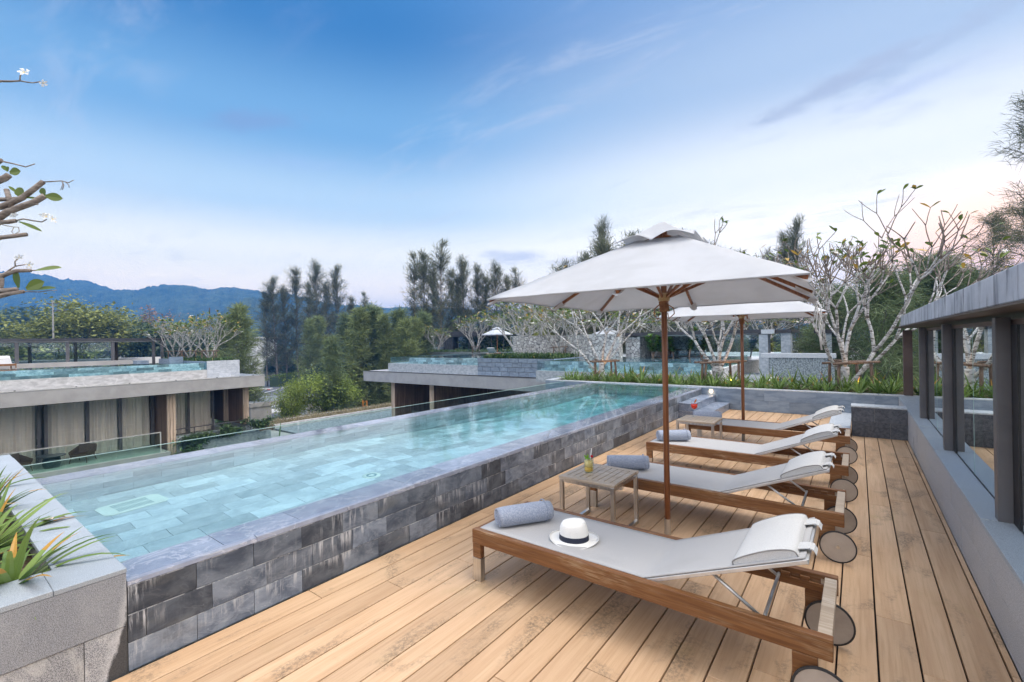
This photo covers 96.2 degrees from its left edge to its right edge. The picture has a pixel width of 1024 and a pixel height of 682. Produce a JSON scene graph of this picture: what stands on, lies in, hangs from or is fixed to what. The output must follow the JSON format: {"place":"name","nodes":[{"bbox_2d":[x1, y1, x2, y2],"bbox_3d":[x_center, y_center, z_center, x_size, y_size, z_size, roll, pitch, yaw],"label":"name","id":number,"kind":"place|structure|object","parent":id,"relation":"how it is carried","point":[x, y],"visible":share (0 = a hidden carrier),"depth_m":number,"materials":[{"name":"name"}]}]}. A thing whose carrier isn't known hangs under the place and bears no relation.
{"place":"outdoors","nodes":[
{"label":"outdoors","id":0,"kind":"place"},
{"bbox_2d":[259,380,318,417],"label":"road","id":1,"kind":"structure","parent":0,"point":[274,389],"depth_m":87.36,"materials":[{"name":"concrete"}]},
{"bbox_2d":[252,292,278,385],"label":"casuarina tree","id":2,"kind":"object","parent":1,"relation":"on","point":[263,315],"visible":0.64,"depth_m":97.82,"materials":[{"name":"green plant"}]},
{"bbox_2d":[251,275,297,376],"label":"casuarina tree","id":3,"kind":"object","parent":1,"relation":"on","point":[272,294],"visible":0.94,"depth_m":97.71,"materials":[{"name":"green plant"}]},
{"bbox_2d":[257,283,305,375],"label":"casuarina tree","id":4,"kind":"object","parent":1,"relation":"on","point":[288,323],"visible":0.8,"depth_m":99.43,"materials":[{"name":"green plant"}]},
{"bbox_2d":[276,264,311,379],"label":"casuarina tree","id":5,"kind":"object","parent":1,"relation":"on","point":[295,282],"visible":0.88,"depth_m":100.51,"materials":[{"name":"green plant"}]},
{"bbox_2d":[283,258,342,360],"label":"casuarina tree","id":6,"kind":"object","parent":1,"relation":"on","point":[315,277],"visible":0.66,"depth_m":97.10,"materials":[{"name":"green plant"}]},
{"bbox_2d":[322,264,347,362],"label":"casuarina tree","id":7,"kind":"object","parent":1,"relation":"on","point":[336,283],"visible":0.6,"depth_m":98.44,"materials":[{"name":"green plant"}]},
{"bbox_2d":[267,402,390,425],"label":"dry grass","id":8,"kind":"structure","parent":0,"point":[335,412],"depth_m":37.01,"materials":[{"name":"plant"}]},
{"bbox_2d":[16,297,714,352],"bbox_3d":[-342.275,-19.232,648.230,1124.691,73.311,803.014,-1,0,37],"label":"hills","id":9,"kind":"structure","parent":0,"point":[253,302],"depth_m":528.25,"materials":[{"name":"plant"}]},
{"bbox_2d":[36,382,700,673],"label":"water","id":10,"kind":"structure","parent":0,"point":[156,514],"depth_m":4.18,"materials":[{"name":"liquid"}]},
{"bbox_2d":[0,271,914,340],"bbox_3d":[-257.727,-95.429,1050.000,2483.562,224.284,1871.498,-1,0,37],"label":"hills","id":11,"kind":"structure","parent":0,"point":[175,298],"depth_m":773.25,"materials":[{"name":"blue"}]},
{"bbox_2d":[0,0,1023,322],"label":"sky","id":12,"kind":"structure","parent":0,"point":[208,144],"materials":[{"name":"blue"}]},
{"bbox_2d":[215,341,915,426],"bbox_3d":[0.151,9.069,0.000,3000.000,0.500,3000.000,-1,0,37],"label":"ground","id":13,"kind":"structure","parent":0,"point":[357,397],"depth_m":63.98,"materials":[{"name":"green plant"}]},
{"bbox_2d":[0,301,82,335],"bbox_3d":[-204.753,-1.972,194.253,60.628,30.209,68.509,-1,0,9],"label":"broadleaf tree","id":14,"kind":"object","parent":13,"relation":"on","point":[18,311],"visible":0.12,"depth_m":182.75,"materials":[{"name":"green plant"}]},
{"bbox_2d":[0,316,109,360],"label":"broadleaf tree","id":15,"kind":"object","parent":13,"relation":"on","point":[46,352],"visible":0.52,"depth_m":70.22,"materials":[{"name":"green plant"}]},
{"bbox_2d":[0,293,163,358],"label":"broadleaf tree","id":16,"kind":"object","parent":13,"relation":"on","point":[85,320],"visible":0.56,"depth_m":75.85,"materials":[{"name":"green plant"}]},
{"bbox_2d":[92,312,160,357],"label":"broadleaf tree","id":17,"kind":"object","parent":13,"relation":"on","point":[126,355],"visible":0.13,"depth_m":83.16,"materials":[{"name":"green plant"}]},
{"bbox_2d":[0,338,270,478],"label":"villa","id":18,"kind":"object","parent":13,"relation":"on","point":[113,403],"visible":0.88,"depth_m":24.41,"materials":[{"name":"concrete"}]},
{"bbox_2d":[68,443,96,463],"bbox_3d":[-21.082,5.526,22.565,0.778,0.806,0.813,-1,0,-15],"label":"armchair","id":19,"kind":"object","parent":18,"relation":"on","point":[80,450],"visible":0.96,"depth_m":22.68,"materials":[{"name":"brown wicker"}]},
{"bbox_2d":[139,317,207,356],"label":"frangipani tree","id":20,"kind":"object","parent":18,"relation":"on","point":[165,346],"visible":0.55,"depth_m":30.37,"materials":[{"name":"grey plant"}]},
{"bbox_2d":[151,313,219,357],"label":"frangipani tree","id":21,"kind":"object","parent":18,"relation":"on","point":[176,325],"visible":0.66,"depth_m":28.84,"materials":[{"name":"grey plant"}]},
{"bbox_2d":[171,430,220,448],"bbox_3d":[-17.496,5.439,25.791,1.189,1.118,3.126,-1,0,37],"label":"shrub","id":22,"kind":"object","parent":18,"relation":"on","point":[202,440],"visible":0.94,"depth_m":25.57,"materials":[{"name":"green plant"}]},
{"bbox_2d":[171,310,247,357],"bbox_3d":[-18.467,-0.356,28.010,3.045,3.019,3.659,-1,0,37],"label":"frangipani tree","id":23,"kind":"object","parent":18,"relation":"on","point":[206,325],"visible":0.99,"depth_m":27.97,"materials":[{"name":"grey plant"}]},
{"bbox_2d":[96,317,213,357],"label":"broadleaf tree","id":24,"kind":"object","parent":13,"relation":"on","point":[138,346],"visible":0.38,"depth_m":77.36,"materials":[{"name":"green plant"}]},
{"bbox_2d":[206,312,267,394],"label":"young casuarina","id":25,"kind":"object","parent":13,"relation":"on","point":[219,352],"visible":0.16,"depth_m":53.22,"materials":[{"name":"green plant"}]},
{"bbox_2d":[215,298,275,405],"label":"young casuarina","id":26,"kind":"object","parent":13,"relation":"on","point":[237,313],"visible":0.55,"depth_m":49.87,"materials":[{"name":"green plant"}]},
{"bbox_2d":[249,395,321,420],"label":"concrete gateway","id":27,"kind":"object","parent":13,"relation":"on","point":[259,411],"visible":0.25,"depth_m":49.40,"materials":[{"name":"concrete"}]},
{"bbox_2d":[267,372,315,418],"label":"bushy tree","id":28,"kind":"object","parent":13,"relation":"on","point":[291,404],"visible":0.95,"depth_m":42.50,"materials":[{"name":"green plant"}]},
{"bbox_2d":[292,318,323,391],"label":"young casuarina","id":29,"kind":"object","parent":13,"relation":"on","point":[309,332],"visible":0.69,"depth_m":83.59,"materials":[{"name":"green plant"}]},
{"bbox_2d":[297,314,329,380],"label":"young casuarina","id":30,"kind":"object","parent":13,"relation":"on","point":[320,324],"visible":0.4,"depth_m":85.51,"materials":[{"name":"green plant"}]},
{"bbox_2d":[280,368,367,412],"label":"bushy tree","id":31,"kind":"object","parent":13,"relation":"on","point":[317,381],"visible":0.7,"depth_m":44.02,"materials":[{"name":"green plant"}]},
{"bbox_2d":[259,405,391,437],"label":"building","id":32,"kind":"structure","parent":13,"relation":"on","point":[311,425],"depth_m":34.70,"materials":[{"name":"concrete"}]},
{"bbox_2d":[309,333,356,414],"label":"young casuarina","id":33,"kind":"object","parent":13,"relation":"on","point":[333,358],"visible":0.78,"depth_m":43.86,"materials":[{"name":"green plant"}]},
{"bbox_2d":[334,311,356,362],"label":"young casuarina","id":34,"kind":"object","parent":13,"relation":"on","point":[341,322],"visible":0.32,"depth_m":71.11,"materials":[{"name":"green plant"}]},
{"bbox_2d":[337,301,385,407],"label":"young casuarina","id":35,"kind":"object","parent":13,"relation":"on","point":[358,325],"visible":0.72,"depth_m":53.22,"materials":[{"name":"green plant"}]},
{"bbox_2d":[345,300,396,407],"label":"young casuarina","id":36,"kind":"object","parent":13,"relation":"on","point":[374,309],"visible":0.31,"depth_m":55.08,"materials":[{"name":"green plant"}]},
{"bbox_2d":[368,311,398,404],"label":"young casuarina","id":37,"kind":"object","parent":13,"relation":"on","point":[385,336],"visible":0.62,"depth_m":53.70,"materials":[{"name":"green plant"}]},
{"bbox_2d":[374,305,420,395],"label":"young casuarina","id":38,"kind":"object","parent":13,"relation":"on","point":[396,315],"visible":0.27,"depth_m":55.54,"materials":[{"name":"green plant"}]},
{"bbox_2d":[381,316,426,402],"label":"young casuarina","id":39,"kind":"object","parent":13,"relation":"on","point":[403,334],"visible":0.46,"depth_m":51.52,"materials":[{"name":"green plant"}]},
{"bbox_2d":[406,313,427,357],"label":"young casuarina","id":40,"kind":"object","parent":13,"relation":"on","point":[418,324],"visible":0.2,"depth_m":56.61,"materials":[{"name":"green plant"}]},
{"bbox_2d":[400,251,437,341],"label":"casuarina tree","id":41,"kind":"object","parent":13,"relation":"on","point":[415,276],"visible":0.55,"depth_m":67.33,"materials":[{"name":"green plant"}]},
{"bbox_2d":[406,247,439,346],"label":"casuarina tree","id":42,"kind":"object","parent":13,"relation":"on","point":[422,254],"visible":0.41,"depth_m":69.95,"materials":[{"name":"green plant"}]},
{"bbox_2d":[414,308,437,357],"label":"young casuarina","id":43,"kind":"object","parent":13,"relation":"on","point":[426,318],"visible":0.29,"depth_m":59.39,"materials":[{"name":"green plant"}]},
{"bbox_2d":[422,239,463,346],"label":"casuarina tree","id":44,"kind":"object","parent":13,"relation":"on","point":[442,263],"visible":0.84,"depth_m":67.83,"materials":[{"name":"green plant"}]},
{"bbox_2d":[444,252,485,340],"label":"casuarina tree","id":45,"kind":"object","parent":13,"relation":"on","point":[462,276],"visible":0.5,"depth_m":69.36,"materials":[{"name":"green plant"}]},
{"bbox_2d":[466,261,488,339],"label":"casuarina tree","id":46,"kind":"object","parent":13,"relation":"on","point":[477,270],"visible":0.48,"depth_m":72.10,"materials":[{"name":"green plant"}]},
{"bbox_2d":[474,259,514,331],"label":"casuarina tree","id":47,"kind":"object","parent":13,"relation":"on","point":[496,276],"visible":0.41,"depth_m":69.25,"materials":[{"name":"green plant"}]},
{"bbox_2d":[363,352,780,416],"bbox_3d":[6.499,4.772,34.605,26.000,7.880,29.000,-1,0,37],"label":"villa","id":48,"kind":"object","parent":13,"relation":"on","point":[425,381],"visible":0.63,"depth_m":27.62,"materials":[{"name":"concrete"}]},
{"bbox_2d":[452,309,496,350],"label":"frangipani tree","id":49,"kind":"object","parent":48,"relation":"on","point":[471,319],"visible":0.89,"depth_m":46.80,"materials":[{"name":"grey plant"}]},
{"bbox_2d":[420,331,538,355],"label":"terrace pavilion","id":50,"kind":"structure","parent":48,"relation":"on","point":[452,340],"depth_m":62.44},
{"bbox_2d":[485,308,551,348],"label":"frangipani tree","id":51,"kind":"object","parent":48,"relation":"on","point":[513,323],"visible":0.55,"depth_m":39.65,"materials":[{"name":"plant"}]},
{"bbox_2d":[481,351,578,358],"bbox_3d":[1.030,0.782,27.016,5.830,0.442,3.516,-1,0,37],"label":"ground cover","id":52,"kind":"object","parent":48,"relation":"on","point":[534,355],"visible":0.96,"depth_m":26.06,"materials":[{"name":"green plant"}]},
{"bbox_2d":[482,302,578,335],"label":"frangipani tree","id":53,"kind":"object","parent":48,"relation":"on","point":[512,311],"visible":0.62,"depth_m":32.43,"materials":[{"name":"grey plant"}]},
{"bbox_2d":[518,304,597,353],"bbox_3d":[2.763,-0.800,27.187,4.093,3.381,4.917,-1,0,28],"label":"frangipani tree","id":54,"kind":"object","parent":48,"relation":"on","point":[567,317],"visible":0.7,"depth_m":26.86,"materials":[{"name":"grey plant"}]},
{"bbox_2d":[513,334,622,356],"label":"rubble wall","id":55,"kind":"structure","parent":48,"relation":"on","point":[533,344],"depth_m":27.28,"materials":[{"name":"stone"}]},
{"bbox_2d":[548,308,621,334],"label":"frangipani tree","id":56,"kind":"object","parent":48,"relation":"on","point":[589,318],"visible":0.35,"depth_m":33.46,"materials":[{"name":"grey plant"}]},
{"bbox_2d":[596,312,674,337],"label":"frangipani tree","id":57,"kind":"object","parent":48,"relation":"on","point":[650,318],"visible":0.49,"depth_m":37.61,"materials":[{"name":"grey plant"}]},
{"bbox_2d":[626,336,653,356],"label":"rubble wall","id":58,"kind":"structure","parent":48,"relation":"on","point":[636,346],"depth_m":26.39,"materials":[{"name":"stone"}]},
{"bbox_2d":[654,336,705,355],"bbox_3d":[9.834,0.331,29.658,5.000,1.350,0.400,-1,0,37],"label":"window","id":59,"kind":"structure","parent":48,"relation":"on","point":[680,342],"depth_m":28.73,"materials":[{"name":"glass"}]},
{"bbox_2d":[615,329,776,373],"bbox_3d":[10.771,0.600,26.326,8.100,2.280,5.000,-1,0,37],"label":"flat roof shelter","id":60,"kind":"object","parent":48,"relation":"on","point":[764,342],"visible":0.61,"depth_m":22.75,"materials":[{"name":"concrete"}]},
{"bbox_2d":[726,318,805,348],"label":"frangipani tree","id":61,"kind":"object","parent":48,"relation":"on","point":[771,325],"visible":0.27,"depth_m":35.85,"materials":[{"name":"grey plant"}]},
{"bbox_2d":[762,358,834,383],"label":"pebble wall","id":62,"kind":"structure","parent":48,"relation":"on","point":[806,366],"depth_m":18.73,"materials":[{"name":"stone"}]},
{"bbox_2d":[761,328,862,357],"bbox_3d":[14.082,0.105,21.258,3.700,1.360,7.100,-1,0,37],"label":"corner house","id":63,"kind":"structure","parent":62,"relation":"on","point":[786,343],"depth_m":21.74,"materials":[{"name":"concrete"}]},
{"bbox_2d":[572,234,627,351],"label":"casuarina tree","id":64,"kind":"object","parent":13,"relation":"on","point":[602,249],"visible":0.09,"depth_m":45.54,"materials":[{"name":"green plant"}]},
{"bbox_2d":[573,214,628,348],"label":"casuarina tree","id":65,"kind":"object","parent":13,"relation":"on","point":[602,227],"visible":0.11,"depth_m":51.99,"materials":[{"name":"green plant"}]},
{"bbox_2d":[706,247,777,351],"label":"tree","id":66,"kind":"object","parent":13,"relation":"on","point":[737,347],"visible":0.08,"depth_m":42.49,"materials":[{"name":"green plant"}]},
{"bbox_2d":[774,213,816,352],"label":"casuarina tree","id":67,"kind":"object","parent":13,"relation":"on","point":[793,236],"visible":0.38,"depth_m":45.96,"materials":[{"name":"green plant"}]},
{"bbox_2d":[792,279,881,381],"bbox_3d":[16.349,2.566,23.299,6.736,11.988,6.135,-1,0,-27],"label":"frangipani tree","id":68,"kind":"object","parent":13,"relation":"on","point":[834,300],"visible":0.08,"depth_m":22.87,"materials":[{"name":"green plant"}]},
{"bbox_2d":[816,257,932,387],"bbox_3d":[15.636,2.437,19.148,6.610,12.270,7.258,-1,0,7],"label":"frangipani tree","id":69,"kind":"object","parent":13,"relation":"on","point":[885,308],"visible":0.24,"depth_m":18.60,"materials":[{"name":"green plant"}]},
{"bbox_2d":[850,238,985,382],"bbox_3d":[19.902,1.862,21.483,8.247,13.279,7.511,-1,0,-3],"label":"frangipani tree","id":70,"kind":"object","parent":13,"relation":"on","point":[950,284],"visible":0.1,"depth_m":21.15,"materials":[{"name":"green plant"}]},
{"bbox_2d":[961,203,1023,282],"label":"casuarina tree","id":71,"kind":"object","parent":13,"relation":"on","point":[993,220],"visible":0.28,"depth_m":25.05,"materials":[{"name":"green plant"}]},
{"bbox_2d":[972,91,1023,276],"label":"casuarina tree","id":72,"kind":"object","parent":13,"relation":"on","point":[1021,135],"visible":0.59,"depth_m":19.82,"materials":[{"name":"green plant"}]},
{"bbox_3d":[2.009,5.467,5.286,10.500,6.640,15.950,-1,0,37],"label":"own terrace block","id":73,"kind":"object","parent":13,"relation":"on","visible":0},
{"bbox_2d":[0,455,127,681],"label":"granite planter","id":74,"kind":"object","parent":73,"relation":"on","point":[75,630],"visible":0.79,"depth_m":2.18,"materials":[{"name":"stone"}]},
{"bbox_2d":[0,68,73,297],"bbox_3d":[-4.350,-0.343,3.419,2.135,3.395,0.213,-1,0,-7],"label":"frangipani tree","id":75,"kind":"object","parent":74,"relation":"in","point":[9,206],"visible":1,"depth_m":3.44,"materials":[{"name":"green plant"}]},
{"bbox_2d":[0,478,88,549],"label":"strap plant","id":76,"kind":"object","parent":74,"relation":"on","point":[9,532],"visible":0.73,"depth_m":2.81,"materials":[{"name":"green plant"}]},
{"bbox_2d":[0,516,128,618],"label":"strap plant","id":77,"kind":"object","parent":74,"relation":"on","point":[13,560],"visible":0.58,"depth_m":2.31,"materials":[{"name":"green plant"}]},
{"bbox_2d":[25,381,563,465],"bbox_3d":[-2.068,1.696,8.185,0.014,1.018,15.350,-1,0,37],"label":"glass balustrade","id":78,"kind":"object","parent":73,"relation":"on","point":[251,430],"visible":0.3,"depth_m":6.09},
{"bbox_2d":[126,388,701,670],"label":"swimming pool","id":79,"kind":"structure","parent":73,"relation":"on","point":[165,606],"depth_m":3.15,"materials":[{"name":"grey stone"}]},
{"bbox_2d":[545,375,918,414],"bbox_3d":[5.261,1.589,11.393,9.152,1.088,2.103,-1,0,37],"label":"stone planter","id":80,"kind":"object","parent":73,"relation":"on","point":[802,402],"visible":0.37,"depth_m":9.74,"materials":[{"name":"stone"}]},
{"bbox_2d":[516,265,659,380],"bbox_3d":[3.005,-0.810,13.898,4.617,4.048,4.447,-1,0,37],"label":"frangipani tree","id":81,"kind":"object","parent":80,"relation":"on","point":[618,334],"visible":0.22,"depth_m":13.48,"materials":[{"name":"white plant"}]},
{"bbox_2d":[694,359,746,385],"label":"tree stakes","id":82,"kind":"object","parent":80,"relation":"on","point":[703,368],"visible":0.75,"depth_m":11.31,"materials":[{"name":"brown wood"}]},
{"bbox_2d":[667,216,810,385],"bbox_3d":[5.187,-0.912,11.687,4.057,4.151,2.864,-1,0,37],"label":"frangipani tree","id":83,"kind":"object","parent":80,"relation":"on","point":[717,368],"visible":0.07,"depth_m":11.46,"materials":[{"name":"white plant"}]},
{"bbox_2d":[822,359,879,391],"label":"tree stakes","id":84,"kind":"object","parent":80,"relation":"on","point":[838,363],"visible":0.62,"depth_m":9.74,"materials":[{"name":"brown wood"}]},
{"bbox_2d":[776,183,1019,390],"bbox_3d":[7.725,-1.046,9.727,4.390,4.356,4.837,-1,0,37],"label":"frangipani tree","id":85,"kind":"object","parent":80,"relation":"on","point":[843,348],"visible":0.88,"depth_m":9.65,"materials":[{"name":"white plant"}]},
{"bbox_2d":[678,394,729,417],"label":"pool steps","id":86,"kind":"structure","parent":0,"point":[704,402],"depth_m":9.64,"materials":[{"name":"stone"}]},
{"bbox_2d":[704,430,1011,681],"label":"deck base","id":87,"kind":"object","parent":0,"point":[873,586],"depth_m":2.94,"materials":[{"name":"wood"}]},
{"bbox_2d":[112,409,1021,681],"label":"deck","id":88,"kind":"structure","parent":87,"relation":"on","point":[427,608],"depth_m":2.71,"materials":[{"name":"wood"}]},
{"bbox_2d":[559,463,638,526],"bbox_3d":[0.760,1.376,3.986,0.510,0.462,0.510,-1,0,37],"label":"side table","id":89,"kind":"object","parent":88,"relation":"on","point":[612,479],"visible":0.81,"depth_m":3.92,"materials":[{"name":"brown wood"}]},
{"bbox_2d":[487,222,823,534],"bbox_3d":[1.281,0.310,3.798,2.148,2.578,2.121,-1,0,35],"label":"patio umbrella","id":90,"kind":"object","parent":88,"relation":"on","point":[663,267],"visible":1,"depth_m":3.55,"materials":[{"name":"fabric"}]},
{"bbox_2d":[472,501,855,681],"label":"sun lounger","id":91,"kind":"object","parent":88,"relation":"on","point":[632,561],"visible":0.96,"depth_m":2.44,"materials":[{"name":"fabric"}]},
{"bbox_2d":[494,499,553,526],"bbox_3d":[0.084,1.211,3.233,0.401,0.152,0.173,-1,0,-20],"label":"rolled towel","id":92,"kind":"object","parent":91,"relation":"on","point":[522,513],"visible":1,"depth_m":3.17,"materials":[{"name":"fabric"}]},
{"bbox_2d":[549,518,598,548],"bbox_3d":[0.398,1.219,2.952,0.318,0.133,0.281,-1,0,12],"label":"sun hat","id":93,"kind":"object","parent":91,"relation":"on","point":[575,532],"visible":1,"depth_m":2.90,"materials":[{"name":"fabric"}]},
{"bbox_2d":[676,415,722,438],"bbox_3d":[2.687,1.344,6.576,0.510,0.462,0.510,-1,0,37],"label":"side table","id":94,"kind":"object","parent":88,"relation":"on","point":[687,420],"visible":0.81,"depth_m":6.50,"materials":[{"name":"wood"}]},
{"bbox_2d":[590,451,857,562],"bbox_3d":[1.774,1.257,4.103,2.092,0.667,0.678,-1,0,37],"label":"sun lounger","id":95,"kind":"object","parent":88,"relation":"on","point":[838,521],"visible":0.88,"depth_m":3.75,"materials":[{"name":"fabric"}]},
{"bbox_2d":[607,454,649,469],"bbox_3d":[1.143,1.193,4.538,0.397,0.152,0.174,-1,0,7],"label":"rolled towel","id":96,"kind":"object","parent":95,"relation":"on","point":[633,461],"visible":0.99,"depth_m":4.47,"materials":[{"name":"fabric"}]},
{"bbox_2d":[656,301,827,441],"bbox_3d":[3.588,0.286,7.125,2.148,2.578,2.121,-1,0,32],"label":"patio umbrella","id":97,"kind":"object","parent":88,"relation":"on","point":[741,313],"visible":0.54,"depth_m":6.67,"materials":[{"name":"white fabric"}]},
{"bbox_2d":[646,423,857,501],"bbox_3d":[2.681,1.242,5.298,2.092,0.667,0.678,-1,0,37],"label":"sun lounger","id":98,"kind":"object","parent":88,"relation":"on","point":[843,474],"visible":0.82,"depth_m":5.05,"materials":[{"name":"fabric"}]},
{"bbox_2d":[656,429,690,440],"bbox_3d":[2.021,1.179,5.755,0.394,0.152,0.174,-1,0,-1],"label":"rolled towel","id":99,"kind":"object","parent":98,"relation":"on","point":[685,434],"visible":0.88,"depth_m":5.69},
{"bbox_2d":[685,405,857,463],"bbox_3d":[3.661,1.226,6.606,2.092,0.667,0.678,-1,0,37],"label":"sun lounger","id":100,"kind":"object","parent":88,"relation":"on","point":[844,441],"visible":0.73,"depth_m":6.32,"materials":[{"name":"fabric"}]},
{"bbox_2d":[851,403,907,440],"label":"stone wall","id":101,"kind":"structure","parent":88,"relation":"on","point":[880,421],"depth_m":7.19,"materials":[{"name":"stone"}]},
{"bbox_2d":[892,262,1023,681],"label":"glass pavilion","id":102,"kind":"structure","parent":88,"relation":"on","point":[965,411],"depth_m":3.22,"materials":[{"name":"stone"}]},
{"bbox_2d":[927,330,936,428],"bbox_3d":[5.306,0.458,5.801,0.010,1.188,0.947,-1,0,37],"label":"window pane","id":103,"kind":"structure","parent":102,"relation":"in","point":[931,334],"depth_m":5.74,"materials":[{"name":"clear glass"}]},
{"bbox_2d":[936,330,942,435],"bbox_3d":[4.688,0.469,4.980,0.010,1.188,1.097,-1,0,37],"label":"window pane","id":104,"kind":"structure","parent":102,"relation":"in","point":[938,332],"depth_m":5.25,"materials":[{"name":"clear glass"}]},
{"bbox_2d":[955,328,973,472],"bbox_3d":[4.004,0.480,4.072,0.010,1.188,0.947,-1,0,37],"label":"window pane","id":105,"kind":"structure","parent":102,"relation":"in","point":[963,336],"depth_m":4.00,"materials":[{"name":"clear glass"}]},
{"bbox_2d":[972,326,994,497],"bbox_3d":[3.385,0.491,3.251,0.010,1.188,1.097,-1,0,37],"label":"window pane","id":106,"kind":"structure","parent":102,"relation":"in","point":[982,336],"depth_m":3.39,"materials":[{"name":"clear glass"}]},
{"bbox_2d":[1018,324,1023,531],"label":"window pane","id":107,"kind":"structure","parent":102,"relation":"in","point":[1020,326],"depth_m":2.60,"materials":[{"name":"clear glass"}]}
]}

